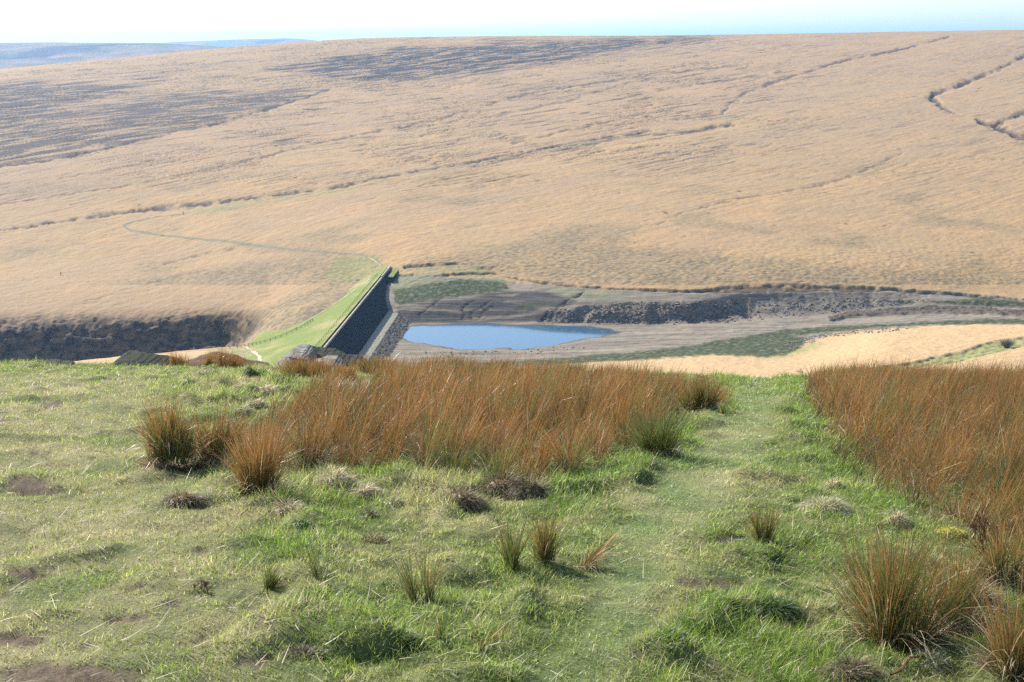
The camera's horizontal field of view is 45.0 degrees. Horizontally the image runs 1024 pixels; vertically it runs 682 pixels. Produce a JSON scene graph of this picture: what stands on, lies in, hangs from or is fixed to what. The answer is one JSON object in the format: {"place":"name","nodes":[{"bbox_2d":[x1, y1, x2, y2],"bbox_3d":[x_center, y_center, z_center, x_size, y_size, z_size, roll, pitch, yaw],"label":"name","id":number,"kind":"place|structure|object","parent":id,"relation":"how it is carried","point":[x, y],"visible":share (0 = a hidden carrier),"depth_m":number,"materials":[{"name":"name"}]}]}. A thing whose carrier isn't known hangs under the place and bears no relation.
{"place":"outdoors","nodes":[
{"label":"outdoors","id":0,"kind":"place"},
{"bbox_2d":[0,42,225,68],"bbox_3d":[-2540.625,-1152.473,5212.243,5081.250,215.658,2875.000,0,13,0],"label":"distant hills","id":1,"kind":"structure","parent":0,"point":[20,54],"depth_m":5240.56,"materials":[{"name":"blue"}]},
{"bbox_2d":[161,38,316,46],"bbox_3d":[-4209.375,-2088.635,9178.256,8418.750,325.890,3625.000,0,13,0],"label":"distant hills","id":2,"kind":"structure","parent":0,"point":[232,43],"depth_m":9652.50,"materials":[{"name":"blue"}]},
{"bbox_2d":[231,347,261,360],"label":"path","id":3,"kind":"structure","parent":0,"point":[259,356],"depth_m":500.36,"materials":[{"name":"beige gravel"}]},
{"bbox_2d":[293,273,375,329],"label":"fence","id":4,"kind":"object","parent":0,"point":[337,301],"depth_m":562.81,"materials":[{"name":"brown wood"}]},
{"bbox_2d":[403,324,617,349],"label":"water","id":5,"kind":"structure","parent":0,"point":[480,336],"depth_m":529.64,"materials":[{"name":"blue liquid"}]},
{"bbox_2d":[0,30,1023,377],"bbox_3d":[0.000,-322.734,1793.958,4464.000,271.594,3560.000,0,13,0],"label":"hills","id":6,"kind":"structure","parent":0,"point":[200,202],"depth_m":817.04,"materials":[{"name":"beige plant"}]},
{"bbox_2d":[246,267,410,364],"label":"dam","id":7,"kind":"structure","parent":6,"relation":"on","point":[372,323],"depth_m":518.36,"materials":[{"name":"plant"}]},
{"bbox_2d":[238,318,312,346],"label":"post and rail fence","id":8,"kind":"object","parent":7,"relation":"on","point":[276,336],"visible":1,"depth_m":520.80,"materials":[{"name":"brown wood"}]},
{"bbox_2d":[317,276,375,344],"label":"post and wire fence","id":9,"kind":"object","parent":7,"relation":"on","point":[342,313],"visible":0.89,"depth_m":514.68,"materials":[{"name":"grey wood"}]},
{"bbox_2d":[381,265,398,284],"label":"spillway","id":10,"kind":"object","parent":7,"relation":"on","point":[392,275],"visible":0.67,"depth_m":605.85,"materials":[{"name":"concrete"}]},
{"bbox_2d":[425,346,586,356],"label":"shore stones","id":11,"kind":"object","parent":6,"relation":"on","point":[505,350],"visible":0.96,"depth_m":499.79,"materials":[{"name":"grey stone"}]},
{"bbox_2d":[538,297,923,324],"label":"rubble","id":12,"kind":"object","parent":6,"relation":"on","point":[716,312],"visible":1,"depth_m":558.36,"materials":[{"name":"stone"}]},
{"bbox_2d":[784,326,916,349],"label":"shore stones","id":13,"kind":"object","parent":6,"relation":"on","point":[835,334],"visible":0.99,"depth_m":506.05,"materials":[{"name":"grey stone"}]},
{"bbox_2d":[999,338,1014,347],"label":"bare bush","id":14,"kind":"object","parent":6,"relation":"on","point":[1007,344],"visible":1,"depth_m":443.04,"materials":[{"name":"grey plant"}]},
{"bbox_2d":[0,356,1023,681],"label":"ground","id":15,"kind":"structure","parent":0,"point":[44,668],"depth_m":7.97,"materials":[{"name":"green plant"}]},
{"bbox_2d":[38,359,74,365],"bbox_3d":[-10.400,0.711,27.401,1.158,0.299,1.756,0,13,0],"label":"rock slab","id":16,"kind":"object","parent":15,"relation":"on","point":[66,363],"visible":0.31,"depth_m":27.81,"materials":[{"name":"grey stone"}]},
{"bbox_2d":[110,362,134,366],"bbox_3d":[-8.753,0.654,27.485,1.204,0.446,1.291,0,13,0],"label":"rock slab","id":17,"kind":"object","parent":15,"relation":"on","point":[126,363],"visible":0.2,"depth_m":27.19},
{"bbox_2d":[112,350,180,366],"bbox_3d":[-8.074,0.600,27.901,1.679,0.592,1.760,0,13,0],"label":"rock","id":18,"kind":"object","parent":15,"relation":"on","point":[142,358],"visible":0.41,"depth_m":27.82,"materials":[{"name":"grey stone"}]},
{"bbox_2d":[115,392,224,471],"bbox_3d":[-3.154,0.961,11.200,1.158,1.183,1.182,0,13,0],"label":"rush tussock","id":19,"kind":"object","parent":15,"relation":"on","point":[168,435],"visible":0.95,"depth_m":11.10,"materials":[{"name":"brown plant"}]},
{"bbox_2d":[158,486,210,508],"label":"grass tussock","id":20,"kind":"object","parent":15,"relation":"on","point":[186,498],"depth_m":9.48,"materials":[{"name":"beige plant"}]},
{"bbox_2d":[179,375,197,384],"bbox_3d":[-4.940,0.613,18.883,0.459,0.249,0.359,0,13,0],"label":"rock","id":21,"kind":"object","parent":15,"relation":"on","point":[186,380],"depth_m":18.85,"materials":[{"name":"beige stone"}]},
{"bbox_2d":[192,577,212,592],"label":"dead flower","id":22,"kind":"object","parent":15,"relation":"on","point":[202,584],"visible":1,"depth_m":7.24,"materials":[{"name":"brown plant"}]},
{"bbox_2d":[200,403,216,410],"bbox_3d":[-3.799,0.863,15.507,0.313,0.198,0.309,0,13,0],"label":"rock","id":23,"kind":"object","parent":15,"relation":"on","point":[209,406],"depth_m":15.51,"materials":[{"name":"beige stone"}]},
{"bbox_2d":[181,397,258,465],"bbox_3d":[-2.715,0.950,11.419,1.045,0.938,1.215,0,13,0],"label":"rush tussock","id":24,"kind":"object","parent":15,"relation":"on","point":[219,433],"visible":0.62,"depth_m":11.38,"materials":[{"name":"brown plant"}]},
{"bbox_2d":[177,351,269,367],"bbox_3d":[-6.633,0.648,27.914,2.182,0.563,1.725,0,13,0],"label":"peat mound","id":25,"kind":"object","parent":15,"relation":"on","point":[195,361],"visible":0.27,"depth_m":28.05,"materials":[{"name":"brown soil"}]},
{"bbox_2d":[161,350,218,367],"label":"rush tussock","id":26,"kind":"object","parent":25,"relation":"on","point":[174,362],"visible":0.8,"depth_m":27.09,"materials":[{"name":"brown plant"}]},
{"bbox_2d":[210,345,253,368],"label":"rush tussock","id":27,"kind":"object","parent":15,"relation":"on","point":[235,361],"visible":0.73,"depth_m":24.98,"materials":[{"name":"brown plant"}]},
{"bbox_2d":[228,403,256,415],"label":"grass tussock","id":28,"kind":"object","parent":15,"relation":"on","point":[238,410],"depth_m":14.92,"materials":[{"name":"beige plant"}]},
{"bbox_2d":[234,381,254,388],"bbox_3d":[-3.780,0.643,17.500,0.414,0.216,0.376,0,13,0],"label":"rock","id":29,"kind":"object","parent":15,"relation":"on","point":[238,384],"depth_m":17.46,"materials":[{"name":"beige stone"}]},
{"bbox_2d":[246,397,266,408],"bbox_3d":[-3.157,0.774,15.299,0.300,0.172,0.292,0,13,0],"label":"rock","id":30,"kind":"object","parent":15,"relation":"on","point":[257,402],"depth_m":15.27,"materials":[{"name":"beige stone"}]},
{"bbox_2d":[210,398,310,503],"bbox_3d":[-1.972,0.943,9.997,1.180,1.016,1.262,-4,14,-15],"label":"rush tussock","id":31,"kind":"object","parent":15,"relation":"on","point":[258,468],"visible":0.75,"depth_m":9.85,"materials":[{"name":"brown plant"}]},
{"bbox_2d":[249,562,284,594],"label":"rush tussock","id":32,"kind":"object","parent":15,"relation":"on","point":[270,581],"visible":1,"depth_m":7.21,"materials":[{"name":"green plant"}]},
{"bbox_2d":[254,380,282,396],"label":"grass tussock","id":33,"kind":"object","parent":15,"relation":"on","point":[268,389],"depth_m":16.86,"materials":[{"name":"beige plant"}]},
{"bbox_2d":[265,360,301,383],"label":"rush tussock","id":34,"kind":"object","parent":15,"relation":"on","point":[285,377],"visible":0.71,"depth_m":18.38,"materials":[{"name":"green plant"}]},
{"bbox_2d":[269,495,313,516],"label":"grass tussock","id":35,"kind":"object","parent":15,"relation":"on","point":[285,505],"depth_m":9.33,"materials":[{"name":"beige plant"}]},
{"bbox_2d":[276,344,316,366],"bbox_3d":[-4.546,0.519,25.848,0.841,0.713,1.707,0,13,0],"label":"boulder","id":36,"kind":"object","parent":15,"relation":"on","point":[302,349],"visible":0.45,"depth_m":25.68,"materials":[{"name":"grey stone"}]},
{"bbox_2d":[280,517,315,530],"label":"grass tussock","id":37,"kind":"object","parent":15,"relation":"on","point":[306,523],"depth_m":8.88,"materials":[{"name":"green plant"}]},
{"bbox_2d":[263,351,339,378],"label":"rush tussock","id":38,"kind":"object","parent":15,"relation":"on","point":[310,365],"visible":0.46,"depth_m":20.45,"materials":[{"name":"brown plant"}]},
{"bbox_2d":[282,642,333,660],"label":"grass tussock","id":39,"kind":"object","parent":15,"relation":"on","point":[298,651],"depth_m":6.23,"materials":[{"name":"green plant"}]},
{"bbox_2d":[283,535,351,578],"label":"rush tussock","id":40,"kind":"object","parent":15,"relation":"on","point":[315,568],"visible":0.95,"depth_m":7.31,"materials":[{"name":"green plant"}]},
{"bbox_2d":[316,355,344,368],"bbox_3d":[-3.650,0.633,24.396,0.669,0.538,1.103,0,13,0],"label":"boulder","id":41,"kind":"object","parent":15,"relation":"on","point":[336,358],"visible":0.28,"depth_m":24.46,"materials":[{"name":"grey stone"}]},
{"bbox_2d":[312,465,358,488],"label":"grass tussock","id":42,"kind":"object","parent":15,"relation":"on","point":[341,476],"depth_m":10.40,"materials":[{"name":"beige plant"}]},
{"bbox_2d":[314,346,369,368],"bbox_3d":[-3.834,0.550,26.845,1.502,0.748,1.397,0,13,0],"label":"rock slab","id":43,"kind":"object","parent":15,"relation":"on","point":[321,351],"visible":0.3,"depth_m":26.88,"materials":[{"name":"grey stone"}]},
{"bbox_2d":[322,360,363,382],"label":"rush tussock","id":44,"kind":"object","parent":15,"relation":"on","point":[346,368],"visible":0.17,"depth_m":18.86,"materials":[{"name":"brown plant"}]},
{"bbox_2d":[349,480,385,499],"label":"grass tussock","id":45,"kind":"object","parent":15,"relation":"on","point":[367,490],"depth_m":10.15,"materials":[{"name":"beige plant"}]},
{"bbox_2d":[354,356,384,374],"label":"rush tussock","id":46,"kind":"object","parent":15,"relation":"on","point":[362,364],"visible":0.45,"depth_m":21.84,"materials":[{"name":"brown plant"}]},
{"bbox_2d":[360,508,381,517],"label":"grass tussock","id":47,"kind":"object","parent":15,"relation":"on","point":[369,514],"depth_m":9.46,"materials":[{"name":"plant"}]},
{"bbox_2d":[358,531,394,543],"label":"grass tussock","id":48,"kind":"object","parent":15,"relation":"on","point":[373,538],"depth_m":8.65,"materials":[{"name":"beige plant"}]},
{"bbox_2d":[378,495,408,507],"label":"grass tussock","id":49,"kind":"object","parent":15,"relation":"on","point":[396,500],"depth_m":9.89,"materials":[{"name":"beige plant"}]},
{"bbox_2d":[393,625,425,653],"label":"grass tussock","id":50,"kind":"object","parent":15,"relation":"on","point":[414,636],"depth_m":6.38,"materials":[{"name":"green plant"}]},
{"bbox_2d":[381,535,461,601],"bbox_3d":[-0.495,1.284,7.081,0.535,0.467,0.463,7,15,29],"label":"rush tussock","id":51,"kind":"object","parent":15,"relation":"on","point":[411,590],"visible":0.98,"depth_m":7.10,"materials":[{"name":"green plant"}]},
{"bbox_2d":[419,602,450,646],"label":"rush tussock","id":52,"kind":"object","parent":15,"relation":"on","point":[439,630],"visible":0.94,"depth_m":6.44,"materials":[{"name":"green plant"}]},
{"bbox_2d":[427,480,495,514],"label":"grass tussock","id":53,"kind":"object","parent":15,"relation":"on","point":[465,499],"depth_m":9.85,"materials":[{"name":"beige plant"}]},
{"bbox_2d":[191,343,738,482],"bbox_3d":[-0.005,0.762,20.625,6.990,5.030,20.275,0,13,0],"label":"rush bed","id":54,"kind":"object","parent":15,"relation":"on","point":[437,391],"visible":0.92,"depth_m":13.27,"materials":[{"name":"brown plant"}]},
{"bbox_2d":[471,621,516,654],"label":"rush tussock","id":55,"kind":"object","parent":15,"relation":"on","point":[486,642],"visible":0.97,"depth_m":6.33,"materials":[{"name":"plant"}]},
{"bbox_2d":[475,467,532,497],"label":"grass tussock","id":56,"kind":"object","parent":15,"relation":"on","point":[500,483],"depth_m":10.44,"materials":[{"name":"plant"}]},
{"bbox_2d":[460,507,554,575],"bbox_3d":[-0.044,1.235,7.802,0.683,0.531,0.749,0,13,0],"label":"rush tussock","id":57,"kind":"object","parent":15,"relation":"on","point":[511,555],"visible":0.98,"depth_m":7.77,"materials":[{"name":"green plant"}]},
{"bbox_2d":[500,475,552,500],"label":"grass tussock","id":58,"kind":"object","parent":15,"relation":"on","point":[523,489],"depth_m":10.22,"materials":[{"name":"brown plant"}]},
{"bbox_2d":[496,502,610,578],"bbox_3d":[0.253,1.270,7.945,0.909,0.623,0.557,3,14,14],"label":"rush tussock","id":59,"kind":"object","parent":15,"relation":"on","point":[545,540],"visible":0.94,"depth_m":7.92,"materials":[{"name":"green plant"}]},
{"bbox_2d":[579,524,628,570],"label":"rush tussock","id":60,"kind":"object","parent":15,"relation":"on","point":[593,556],"visible":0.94,"depth_m":7.99,"materials":[{"name":"brown plant"}]},
{"bbox_2d":[613,397,697,461],"bbox_3d":[1.439,0.900,12.253,1.041,0.833,1.102,-9,16,-32],"label":"rush tussock","id":61,"kind":"object","parent":15,"relation":"on","point":[659,437],"visible":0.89,"depth_m":12.22,"materials":[{"name":"green plant"}]},
{"bbox_2d":[654,622,693,647],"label":"grass tussock","id":62,"kind":"object","parent":15,"relation":"on","point":[673,629],"depth_m":6.45,"materials":[{"name":"green plant"}]},
{"bbox_2d":[666,369,735,412],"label":"rush tussock","id":63,"kind":"object","parent":15,"relation":"on","point":[697,394],"visible":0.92,"depth_m":16.30,"materials":[{"name":"brown plant"}]},
{"bbox_2d":[716,402,728,413],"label":"rush tussock","id":64,"kind":"object","parent":15,"relation":"on","point":[722,409],"visible":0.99,"depth_m":15.89,"materials":[{"name":"green plant"}]},
{"bbox_2d":[737,492,791,543],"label":"rush tussock","id":65,"kind":"object","parent":15,"relation":"on","point":[758,522],"visible":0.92,"depth_m":8.76,"materials":[{"name":"green plant"}]},
{"bbox_2d":[752,591,808,625],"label":"grass tussock","id":66,"kind":"object","parent":15,"relation":"on","point":[776,609],"depth_m":7.14,"materials":[{"name":"green plant"}]},
{"bbox_2d":[795,476,808,483],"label":"grass tussock","id":67,"kind":"object","parent":15,"relation":"on","point":[803,479],"depth_m":11.01,"materials":[{"name":"beige plant"}]},
{"bbox_2d":[792,494,853,516],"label":"grass tussock","id":68,"kind":"object","parent":15,"relation":"on","point":[838,505],"depth_m":9.70,"materials":[{"name":"beige plant"}]},
{"bbox_2d":[821,478,846,488],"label":"grass tussock","id":69,"kind":"object","parent":15,"relation":"on","point":[833,483],"depth_m":10.92,"materials":[{"name":"beige plant"}]},
{"bbox_2d":[842,601,857,615],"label":"grass tussock","id":70,"kind":"object","parent":15,"relation":"on","point":[848,609],"depth_m":7.29,"materials":[{"name":"beige plant"}]},
{"bbox_2d":[812,648,898,681],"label":"grass tussock","id":71,"kind":"object","parent":15,"relation":"on","point":[853,669],"depth_m":6.19,"materials":[{"name":"beige plant"}]},
{"bbox_2d":[776,487,1017,663],"bbox_3d":[2.017,1.409,6.689,1.369,1.231,1.382,8,16,31],"label":"rush tussock","id":72,"kind":"object","parent":15,"relation":"on","point":[888,613],"visible":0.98,"depth_m":6.66,"materials":[{"name":"brown plant"}]},
{"bbox_2d":[881,507,912,527],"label":"grass tussock","id":73,"kind":"object","parent":15,"relation":"on","point":[895,517],"depth_m":9.34,"materials":[{"name":"beige plant"}]},
{"bbox_2d":[790,351,1023,592],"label":"rush bed","id":74,"kind":"object","parent":15,"relation":"on","point":[950,395],"visible":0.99,"depth_m":12.95,"materials":[{"name":"brown plant"}]},
{"bbox_2d":[890,650,931,675],"bbox_3d":[2.052,1.649,6.340,0.036,0.071,0.486,12,18,42],"label":"stick","id":75,"kind":"object","parent":15,"relation":"on","point":[903,666],"visible":0.98,"depth_m":6.29,"materials":[{"name":"brown wood"}]},
{"bbox_2d":[912,645,958,674],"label":"grass tussock","id":76,"kind":"object","parent":15,"relation":"on","point":[937,660],"depth_m":6.37,"materials":[{"name":"green plant"}]},
{"bbox_2d":[872,512,1023,639],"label":"rush tussock","id":77,"kind":"object","parent":15,"relation":"on","point":[970,594],"visible":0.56,"depth_m":6.98,"materials":[{"name":"brown plant"}]},
{"bbox_2d":[934,526,967,538],"bbox_3d":[3.242,1.416,9.161,0.304,0.097,0.234,0,13,0],"label":"moss cushion","id":78,"kind":"object","parent":15,"relation":"on","point":[952,528],"visible":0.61,"depth_m":9.13,"materials":[{"name":"yellow plant"}]},
{"bbox_2d":[919,553,1023,681],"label":"rush tussock","id":79,"kind":"object","parent":15,"relation":"on","point":[1007,653],"visible":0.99,"depth_m":6.07,"materials":[{"name":"brown plant"}]},
{"bbox_2d":[957,502,1000,557],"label":"bare shrub","id":80,"kind":"object","parent":15,"relation":"on","point":[980,521],"visible":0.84,"depth_m":8.30,"materials":[{"name":"brown plant"}]},
{"bbox_2d":[942,511,1023,590],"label":"rush tussock","id":81,"kind":"object","parent":15,"relation":"on","point":[1018,566],"visible":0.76,"depth_m":7.80,"materials":[{"name":"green plant"}]},
{"bbox_2d":[962,572,1014,616],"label":"grass tussock","id":82,"kind":"object","parent":15,"relation":"on","point":[991,597],"depth_m":7.27,"materials":[{"name":"plant"}]},
{"bbox_2d":[971,509,1020,533],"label":"grass tussock","id":83,"kind":"object","parent":15,"relation":"on","point":[1000,519],"depth_m":9.66,"materials":[{"name":"brown plant"}]},
{"bbox_2d":[0,363,1023,681],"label":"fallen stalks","id":84,"kind":"object","parent":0,"point":[398,549],"visible":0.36,"depth_m":7.53,"materials":[{"name":"brown plant"}]},
{"bbox_2d":[0,0,1023,42],"label":"sky","id":85,"kind":"structure","parent":0,"point":[84,21],"materials":[{"name":"white"}]}
]}

